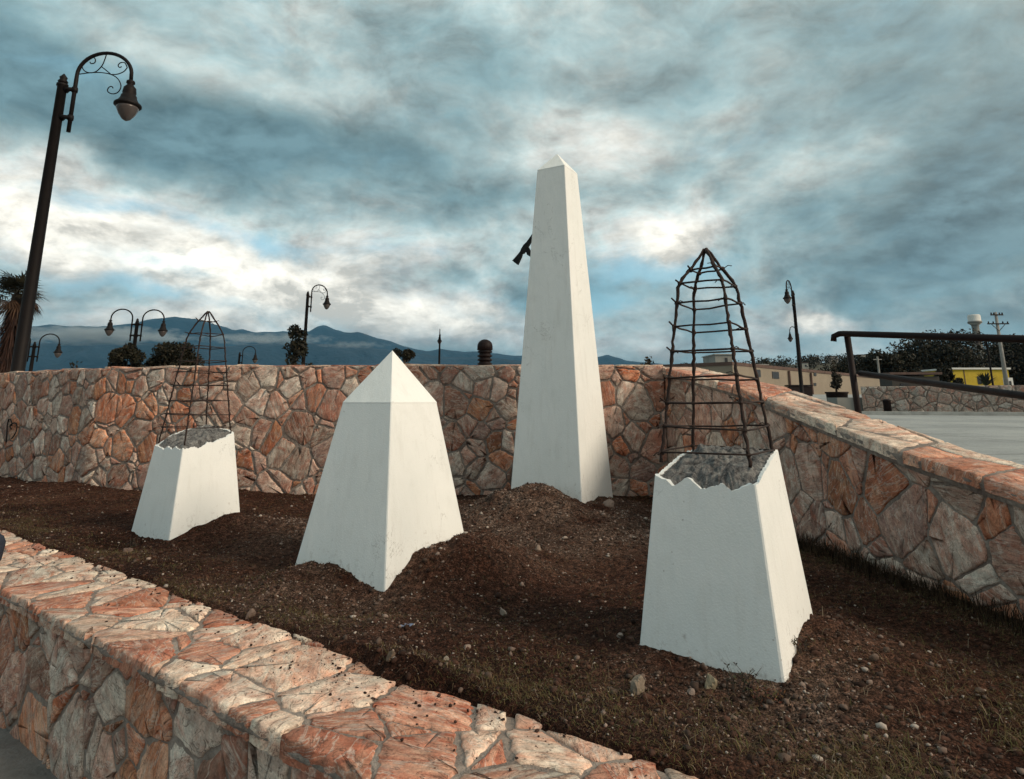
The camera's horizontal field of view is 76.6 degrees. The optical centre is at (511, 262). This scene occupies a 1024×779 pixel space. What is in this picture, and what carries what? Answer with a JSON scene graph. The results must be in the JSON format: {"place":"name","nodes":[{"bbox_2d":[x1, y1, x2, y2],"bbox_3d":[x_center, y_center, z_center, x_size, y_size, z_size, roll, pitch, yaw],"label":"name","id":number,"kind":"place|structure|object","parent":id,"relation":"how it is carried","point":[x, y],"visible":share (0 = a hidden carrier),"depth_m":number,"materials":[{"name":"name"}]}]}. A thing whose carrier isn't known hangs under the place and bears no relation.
{"place":"outdoors","nodes":[
{"label":"outdoors","id":0,"kind":"place"},
{"bbox_2d":[0,534,5,560],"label":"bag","id":1,"kind":"object","parent":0,"point":[2,542],"visible":1,"depth_m":3.95,"materials":[{"name":"blue fabric"}]},
{"bbox_2d":[0,728,57,778],"bbox_3d":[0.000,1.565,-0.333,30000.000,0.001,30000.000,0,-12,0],"label":"ground","id":2,"kind":"structure","parent":0,"point":[19,759],"depth_m":2.93,"materials":[{"name":"grey concrete"}]},
{"bbox_2d":[0,364,667,496],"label":"retaining wall","id":3,"kind":"structure","parent":2,"relation":"on","point":[98,427],"depth_m":7.25,"materials":[{"name":"stone"}]},
{"bbox_2d":[0,530,697,778],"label":"planter wall","id":4,"kind":"structure","parent":2,"relation":"on","point":[132,688],"depth_m":2.42,"materials":[{"name":"stone"}]},
{"bbox_2d":[4,546,685,777],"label":"soil crumbs","id":5,"kind":"object","parent":4,"relation":"on","point":[477,711],"visible":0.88,"depth_m":2.36,"materials":[{"name":"brown soil"}]},
{"bbox_2d":[25,340,613,370],"bbox_3d":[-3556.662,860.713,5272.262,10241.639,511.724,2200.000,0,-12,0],"label":"mountain foothill","id":6,"kind":"structure","parent":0,"point":[92,354],"depth_m":5395.71,"materials":[{"name":"green plant"}]},
{"bbox_2d":[0,317,663,364],"bbox_3d":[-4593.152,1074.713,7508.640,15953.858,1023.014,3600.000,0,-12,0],"label":"mountain","id":7,"kind":"structure","parent":0,"point":[177,328],"depth_m":7839.61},
{"bbox_2d":[0,476,1023,778],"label":"soil","id":8,"kind":"structure","parent":0,"point":[462,556],"depth_m":2.95,"materials":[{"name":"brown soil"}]},
{"bbox_2d":[123,548,132,551],"bbox_3d":[-2.653,1.995,4.485,0.052,0.053,0.079,-2,-12,8],"label":"rock","id":9,"kind":"object","parent":8,"relation":"on","point":[126,549],"visible":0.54,"depth_m":4.47,"materials":[{"name":"grey stone"}]},
{"bbox_2d":[125,537,139,547],"bbox_3d":[-2.710,2.006,4.642,0.118,0.093,0.072,-7,-14,31],"label":"weed","id":10,"kind":"object","parent":8,"relation":"on","point":[130,544],"visible":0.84,"depth_m":4.64,"materials":[{"name":"green plant"}]},
{"bbox_2d":[131,311,239,540],"bbox_3d":[-2.507,1.388,5.144,0.639,2.024,0.639,-8,-15,34],"label":"broken obelisk","id":11,"kind":"object","parent":8,"relation":"on","point":[191,481],"visible":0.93,"depth_m":4.94,"materials":[{"name":"white paint"}]},
{"bbox_2d":[245,608,255,618],"bbox_3d":[-1.198,1.609,2.969,0.045,0.049,0.028,1,-2,-41],"label":"rock","id":12,"kind":"object","parent":8,"relation":"on","point":[251,612],"visible":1,"depth_m":2.96,"materials":[{"name":"grey stone"}]},
{"bbox_2d":[296,350,463,591],"bbox_3d":[-0.772,1.356,4.019,0.855,1.618,0.855,-8,-14,33],"label":"obelisk","id":13,"kind":"object","parent":8,"relation":"on","point":[385,507],"visible":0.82,"depth_m":3.82,"materials":[{"name":"white paint"}]},
{"bbox_2d":[386,650,395,661],"bbox_3d":[-0.449,1.456,2.397,0.030,0.037,0.042,15,11,9],"label":"rock","id":14,"kind":"object","parent":8,"relation":"on","point":[391,654],"visible":0.9,"depth_m":2.39,"materials":[{"name":"grey stone"}]},
{"bbox_2d":[500,608,506,614],"bbox_3d":[-0.043,1.726,3.190,0.030,0.049,0.038,4,-13,-19],"label":"rock","id":15,"kind":"object","parent":8,"relation":"on","point":[502,611],"visible":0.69,"depth_m":3.19,"materials":[{"name":"grey stone"}]},
{"bbox_2d":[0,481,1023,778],"bbox_3d":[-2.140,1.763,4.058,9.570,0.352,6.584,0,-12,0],"label":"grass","id":16,"kind":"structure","parent":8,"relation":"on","point":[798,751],"depth_m":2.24,"materials":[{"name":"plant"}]},
{"bbox_2d":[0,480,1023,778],"bbox_3d":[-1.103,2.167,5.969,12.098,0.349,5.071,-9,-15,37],"label":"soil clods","id":17,"kind":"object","parent":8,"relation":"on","point":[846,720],"visible":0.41,"depth_m":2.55,"materials":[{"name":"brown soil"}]},
{"bbox_2d":[96,507,1023,778],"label":"straw","id":18,"kind":"object","parent":8,"relation":"on","point":[800,697],"visible":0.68,"depth_m":2.09,"materials":[{"name":"brown plant"}]},
{"bbox_2d":[511,154,612,502],"bbox_3d":[0.494,0.735,6.673,0.804,3.937,0.804,-7,-14,29],"label":"obelisk","id":19,"kind":"object","parent":8,"relation":"on","point":[560,441],"visible":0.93,"depth_m":6.40,"materials":[{"name":"white paint"}]},
{"bbox_2d":[512,235,531,264],"bbox_3d":[0.222,-0.286,7.360,0.490,0.596,0.035,-7,-14,29],"label":"rifle","id":20,"kind":"object","parent":19,"relation":"attached to","point":[525,248],"visible":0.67,"depth_m":7.37,"materials":[{"name":"black metal"}]},
{"bbox_2d":[603,499,613,506],"bbox_3d":[0.848,2.114,5.687,0.099,0.070,0.084,8,-14,-32],"label":"rock","id":21,"kind":"object","parent":8,"relation":"on","point":[609,502],"visible":0.77,"depth_m":5.67,"materials":[{"name":"stone"}]},
{"bbox_2d":[630,674,644,694],"bbox_3d":[0.432,1.485,2.256,0.046,0.088,0.062,-8,-15,34],"label":"rock","id":22,"kind":"object","parent":8,"relation":"on","point":[637,681],"visible":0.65,"depth_m":2.25,"materials":[{"name":"beige stone"}]},
{"bbox_2d":[687,688,694,695],"bbox_3d":[0.624,1.492,2.253,0.028,0.021,0.028,-13,10,-13],"label":"rock","id":23,"kind":"object","parent":8,"relation":"on","point":[691,691],"visible":1,"depth_m":2.25,"materials":[{"name":"beige stone"}]},
{"bbox_2d":[705,673,716,688],"bbox_3d":[0.710,1.500,2.309,0.048,0.068,0.070,-12,-27,25],"label":"rock","id":24,"kind":"object","parent":8,"relation":"on","point":[711,682],"visible":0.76,"depth_m":2.29,"materials":[{"name":"beige stone"}]},
{"bbox_2d":[640,248,812,682],"bbox_3d":[0.910,0.910,2.844,0.632,2.003,0.632,-8,-15,35],"label":"broken obelisk","id":25,"kind":"object","parent":8,"relation":"on","point":[725,582],"visible":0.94,"depth_m":2.61,"materials":[{"name":"white paint"}]},
{"bbox_2d":[723,662,761,696],"bbox_3d":[0.822,1.476,2.294,0.137,0.095,0.085,-2,-12,10],"label":"weed","id":26,"kind":"object","parent":8,"relation":"on","point":[742,679],"visible":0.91,"depth_m":2.29,"materials":[{"name":"green plant"}]},
{"bbox_2d":[750,684,785,704],"bbox_3d":[0.877,1.477,2.218,0.120,0.066,0.105,0,-12,0],"label":"weed","id":27,"kind":"object","parent":8,"relation":"on","point":[769,695],"visible":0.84,"depth_m":2.21,"materials":[{"name":"green plant"}]},
{"bbox_2d":[791,635,812,652],"bbox_3d":[1.100,1.458,2.483,0.114,0.064,0.056,0,-12,0],"label":"weed","id":28,"kind":"object","parent":8,"relation":"on","point":[799,649],"visible":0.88,"depth_m":2.48,"materials":[{"name":"green plant"}]},
{"bbox_2d":[795,530,1023,636],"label":"wall foot grass","id":29,"kind":"structure","parent":8,"relation":"on","point":[809,545],"depth_m":3.50,"materials":[{"name":"plant"}]},
{"bbox_2d":[0,0,1023,364],"label":"sky","id":30,"kind":"structure","parent":0,"point":[865,156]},
{"bbox_2d":[702,354,732,362],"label":"grey building","id":31,"kind":"structure","parent":0,"point":[711,358],"depth_m":61.50,"materials":[{"name":"concrete"}]},
{"bbox_2d":[778,356,987,370],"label":"hillside","id":32,"kind":"structure","parent":0,"point":[819,366],"depth_m":285.09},
{"bbox_2d":[796,362,808,368],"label":"house","id":33,"kind":"structure","parent":32,"relation":"on","point":[804,365],"depth_m":256.97,"materials":[{"name":"white concrete"}]},
{"bbox_2d":[824,356,837,362],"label":"house","id":34,"kind":"structure","parent":32,"relation":"on","point":[830,358],"depth_m":317.26,"materials":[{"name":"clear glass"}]},
{"bbox_2d":[680,344,1020,371],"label":"wood","id":35,"kind":"object","parent":32,"relation":"on","point":[809,359],"visible":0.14,"depth_m":289.63,"materials":[{"name":"green plant"}]},
{"bbox_2d":[967,314,983,360],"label":"water tower","id":36,"kind":"structure","parent":32,"relation":"on","point":[974,321],"depth_m":259.16,"materials":[{"name":"white metal"}]},
{"bbox_2d":[812,394,1023,464],"bbox_3d":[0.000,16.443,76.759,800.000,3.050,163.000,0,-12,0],"label":"road","id":37,"kind":"structure","parent":0,"point":[1000,437],"depth_m":11.10,"materials":[{"name":"grey concrete"}]},
{"bbox_2d":[0,270,50,372],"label":"palm tree","id":38,"kind":"object","parent":37,"relation":"on","point":[11,284],"visible":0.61,"depth_m":23.77,"materials":[{"name":"brown plant"}]},
{"bbox_2d":[27,333,62,370],"bbox_3d":[-19.788,4.515,26.644,2.122,3.247,0.331,3,-12,-14],"label":"street lamp","id":39,"kind":"object","parent":37,"relation":"on","point":[57,352],"visible":0.52,"depth_m":26.85,"materials":[{"name":"black metal"}]},
{"bbox_2d":[10,51,141,371],"bbox_3d":[-7.178,-0.529,10.663,1.581,6.470,0.426,0,-12,-2],"label":"street lamp","id":40,"kind":"object","parent":37,"relation":"on","point":[127,105],"visible":0.96,"depth_m":10.78,"materials":[{"name":"black metal"}]},
{"bbox_2d":[69,360,82,368],"bbox_3d":[-10.615,3.139,15.682,0.544,1.583,0.441,10,-16,-40],"label":"tree","id":41,"kind":"object","parent":37,"relation":"on","point":[73,364],"visible":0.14,"depth_m":15.82,"materials":[{"name":"green plant"}]},
{"bbox_2d":[107,342,146,366],"bbox_3d":[-12.344,3.748,20.620,1.188,2.447,1.152,4,-13,-20],"label":"tree","id":42,"kind":"object","parent":37,"relation":"on","point":[130,351],"visible":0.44,"depth_m":20.64,"materials":[{"name":"green plant"}]},
{"bbox_2d":[104,309,167,363],"bbox_3d":[-13.617,3.529,23.275,2.122,3.774,0.332,2,-12,-10],"label":"street lamp","id":43,"kind":"object","parent":37,"relation":"on","point":[109,329],"visible":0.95,"depth_m":23.49,"materials":[{"name":"black metal"}]},
{"bbox_2d":[144,341,204,366],"bbox_3d":[-11.374,3.904,21.671,1.800,2.580,1.752,0,-12,0],"label":"tree","id":44,"kind":"object","parent":37,"relation":"on","point":[168,353],"visible":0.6,"depth_m":21.41,"materials":[{"name":"green plant"}]},
{"bbox_2d":[238,346,257,363],"bbox_3d":[-15.397,6.627,37.480,1.231,3.620,0.332,1,-12,-5],"label":"street lamp","id":45,"kind":"object","parent":37,"relation":"on","point":[254,359],"visible":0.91,"depth_m":37.67,"materials":[{"name":"black metal"}]},
{"bbox_2d":[281,324,313,365],"bbox_3d":[-8.247,4.087,24.763,1.348,3.508,1.488,-5,-13,23],"label":"tree","id":46,"kind":"object","parent":37,"relation":"on","point":[298,347],"visible":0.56,"depth_m":24.77,"materials":[{"name":"green plant"}]},
{"bbox_2d":[301,284,330,364],"bbox_3d":[-7.950,3.410,26.092,0.331,5.179,1.231,-11,-16,41],"label":"street lamp","id":47,"kind":"object","parent":37,"relation":"on","point":[326,304],"visible":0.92,"depth_m":26.19,"materials":[{"name":"black metal"}]},
{"bbox_2d":[392,348,415,363],"bbox_3d":[-5.034,5.359,29.507,1.057,2.989,1.208,-4,-12,16],"label":"tree","id":48,"kind":"object","parent":37,"relation":"on","point":[406,355],"visible":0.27,"depth_m":29.56,"materials":[{"name":"green plant"}]},
{"bbox_2d":[437,330,441,363],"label":"street lamp","id":49,"kind":"object","parent":37,"relation":"on","point":[439,340],"visible":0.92,"depth_m":42.28,"materials":[{"name":"black metal"}]},
{"bbox_2d":[477,339,492,364],"bbox_3d":[-0.326,1.522,7.702,0.187,1.224,0.187,0,-12,0],"label":"bollard","id":50,"kind":"object","parent":37,"relation":"on","point":[485,347],"visible":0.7,"depth_m":7.73,"materials":[{"name":"metal"}]},
{"bbox_2d":[639,356,653,364],"bbox_3d":[2.511,2.391,11.740,0.329,1.405,0.405,8,-14,-32],"label":"tree","id":51,"kind":"object","parent":37,"relation":"on","point":[648,361],"visible":0.18,"depth_m":11.82,"materials":[{"name":"green plant"}]},
{"bbox_2d":[663,362,879,393],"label":"beige building","id":52,"kind":"structure","parent":37,"relation":"on","point":[819,380],"depth_m":35.58,"materials":[{"name":"clear paint"}]},
{"bbox_2d":[772,371,778,378],"bbox_3d":[13.955,5.949,34.331,0.025,0.359,0.901,-11,-16,41],"label":"window","id":53,"kind":"structure","parent":52,"relation":"in","point":[775,375],"depth_m":34.29,"materials":[{"name":"grey glass"}]},
{"bbox_2d":[783,280,803,393],"bbox_3d":[11.083,3.251,25.429,0.332,5.214,1.231,-9,-15,37],"label":"street lamp","id":54,"kind":"object","parent":37,"relation":"on","point":[787,298],"visible":0.96,"depth_m":25.67,"materials":[{"name":"black metal"}]},
{"bbox_2d":[787,326,801,365],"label":"street lamp","id":55,"kind":"object","parent":37,"relation":"on","point":[790,338],"visible":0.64,"depth_m":40.42,"materials":[{"name":"black metal"}]},
{"bbox_2d":[784,385,812,395],"bbox_3d":[12.803,5.772,28.932,0.978,0.630,0.660,0,-12,0],"label":"planter box","id":56,"kind":"object","parent":37,"relation":"on","point":[808,390],"visible":0.36,"depth_m":28.67,"materials":[{"name":"paint"}]},
{"bbox_2d":[825,360,848,401],"bbox_3d":[14.970,5.513,30.010,1.000,2.022,0.975,0,-12,0],"label":"potted plant","id":57,"kind":"object","parent":37,"relation":"on","point":[836,382],"visible":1,"depth_m":29.88,"materials":[{"name":"green plant"}]},
{"bbox_2d":[662,367,1023,619],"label":"ramp wall","id":58,"kind":"structure","parent":37,"relation":"on","point":[929,506],"depth_m":3.94,"materials":[{"name":"stone"}]},
{"bbox_2d":[827,398,862,410],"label":"step wall","id":59,"kind":"structure","parent":37,"relation":"on","point":[847,403],"depth_m":24.95,"materials":[{"name":"grey concrete"}]},
{"bbox_2d":[833,355,864,373],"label":"tree","id":60,"kind":"object","parent":37,"relation":"on","point":[842,367],"visible":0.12,"depth_m":89.90,"materials":[{"name":"green plant"}]},
{"bbox_2d":[873,356,881,372],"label":"power pole","id":61,"kind":"object","parent":37,"relation":"on","point":[878,367],"visible":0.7,"depth_m":69.22,"materials":[{"name":"wood"}]},
{"bbox_2d":[882,399,891,410],"bbox_3d":[13.698,5.255,23.665,0.291,0.560,0.291,0,-12,0],"label":"bollard","id":62,"kind":"object","parent":37,"relation":"on","point":[887,405],"visible":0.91,"depth_m":23.58,"materials":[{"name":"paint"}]},
{"bbox_2d":[859,348,921,372],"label":"tree","id":63,"kind":"object","parent":37,"relation":"on","point":[903,361],"visible":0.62,"depth_m":72.94,"materials":[{"name":"green plant"}]},
{"bbox_2d":[879,372,941,385],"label":"house","id":64,"kind":"structure","parent":37,"relation":"on","point":[922,375],"depth_m":57.10,"materials":[{"name":"beige concrete"}]},
{"bbox_2d":[830,331,1023,413],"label":"handrail","id":65,"kind":"object","parent":37,"relation":"on","point":[847,335],"visible":0.81,"depth_m":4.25,"materials":[{"name":"metal"}]},
{"bbox_2d":[861,385,1023,411],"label":"stone wall","id":66,"kind":"structure","parent":37,"relation":"on","point":[921,398],"depth_m":23.65,"materials":[{"name":"grey stone"}]},
{"bbox_2d":[885,328,1001,369],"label":"tree","id":67,"kind":"object","parent":37,"relation":"on","point":[932,354],"visible":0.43,"depth_m":93.19,"materials":[{"name":"green plant"}]},
{"bbox_2d":[933,365,963,383],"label":"tree","id":68,"kind":"object","parent":37,"relation":"on","point":[946,375],"visible":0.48,"depth_m":68.39,"materials":[{"name":"green plant"}]},
{"bbox_2d":[921,368,1010,384],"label":"yellow building","id":69,"kind":"structure","parent":37,"relation":"on","point":[968,375],"depth_m":82.82,"materials":[{"name":"paint"}]},
{"bbox_2d":[975,332,993,384],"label":"street lamp","id":70,"kind":"object","parent":37,"relation":"on","point":[990,368],"visible":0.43,"depth_m":51.50,"materials":[{"name":"black metal"}]},
{"bbox_2d":[975,371,997,384],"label":"spiky plant","id":71,"kind":"object","parent":37,"relation":"on","point":[985,380],"visible":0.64,"depth_m":58.93,"materials":[{"name":"green plant"}]},
{"bbox_2d":[987,312,1008,384],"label":"utility pole","id":72,"kind":"object","parent":37,"relation":"on","point":[1003,363],"visible":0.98,"depth_m":57.56,"materials":[{"name":"wood"}]},
{"bbox_2d":[976,333,1023,384],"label":"tree","id":73,"kind":"object","parent":37,"relation":"on","point":[1014,356],"visible":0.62,"depth_m":98.93,"materials":[{"name":"green plant"}]},
{"bbox_2d":[1003,378,1013,384],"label":"sign board","id":74,"kind":"object","parent":37,"relation":"on","point":[1010,381],"visible":0.27,"depth_m":81.48,"materials":[{"name":"white"}]},
{"bbox_2d":[862,411,1023,415],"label":"pavement","id":75,"kind":"structure","parent":0,"point":[944,413],"depth_m":22.44,"materials":[{"name":"concrete"}]}
]}

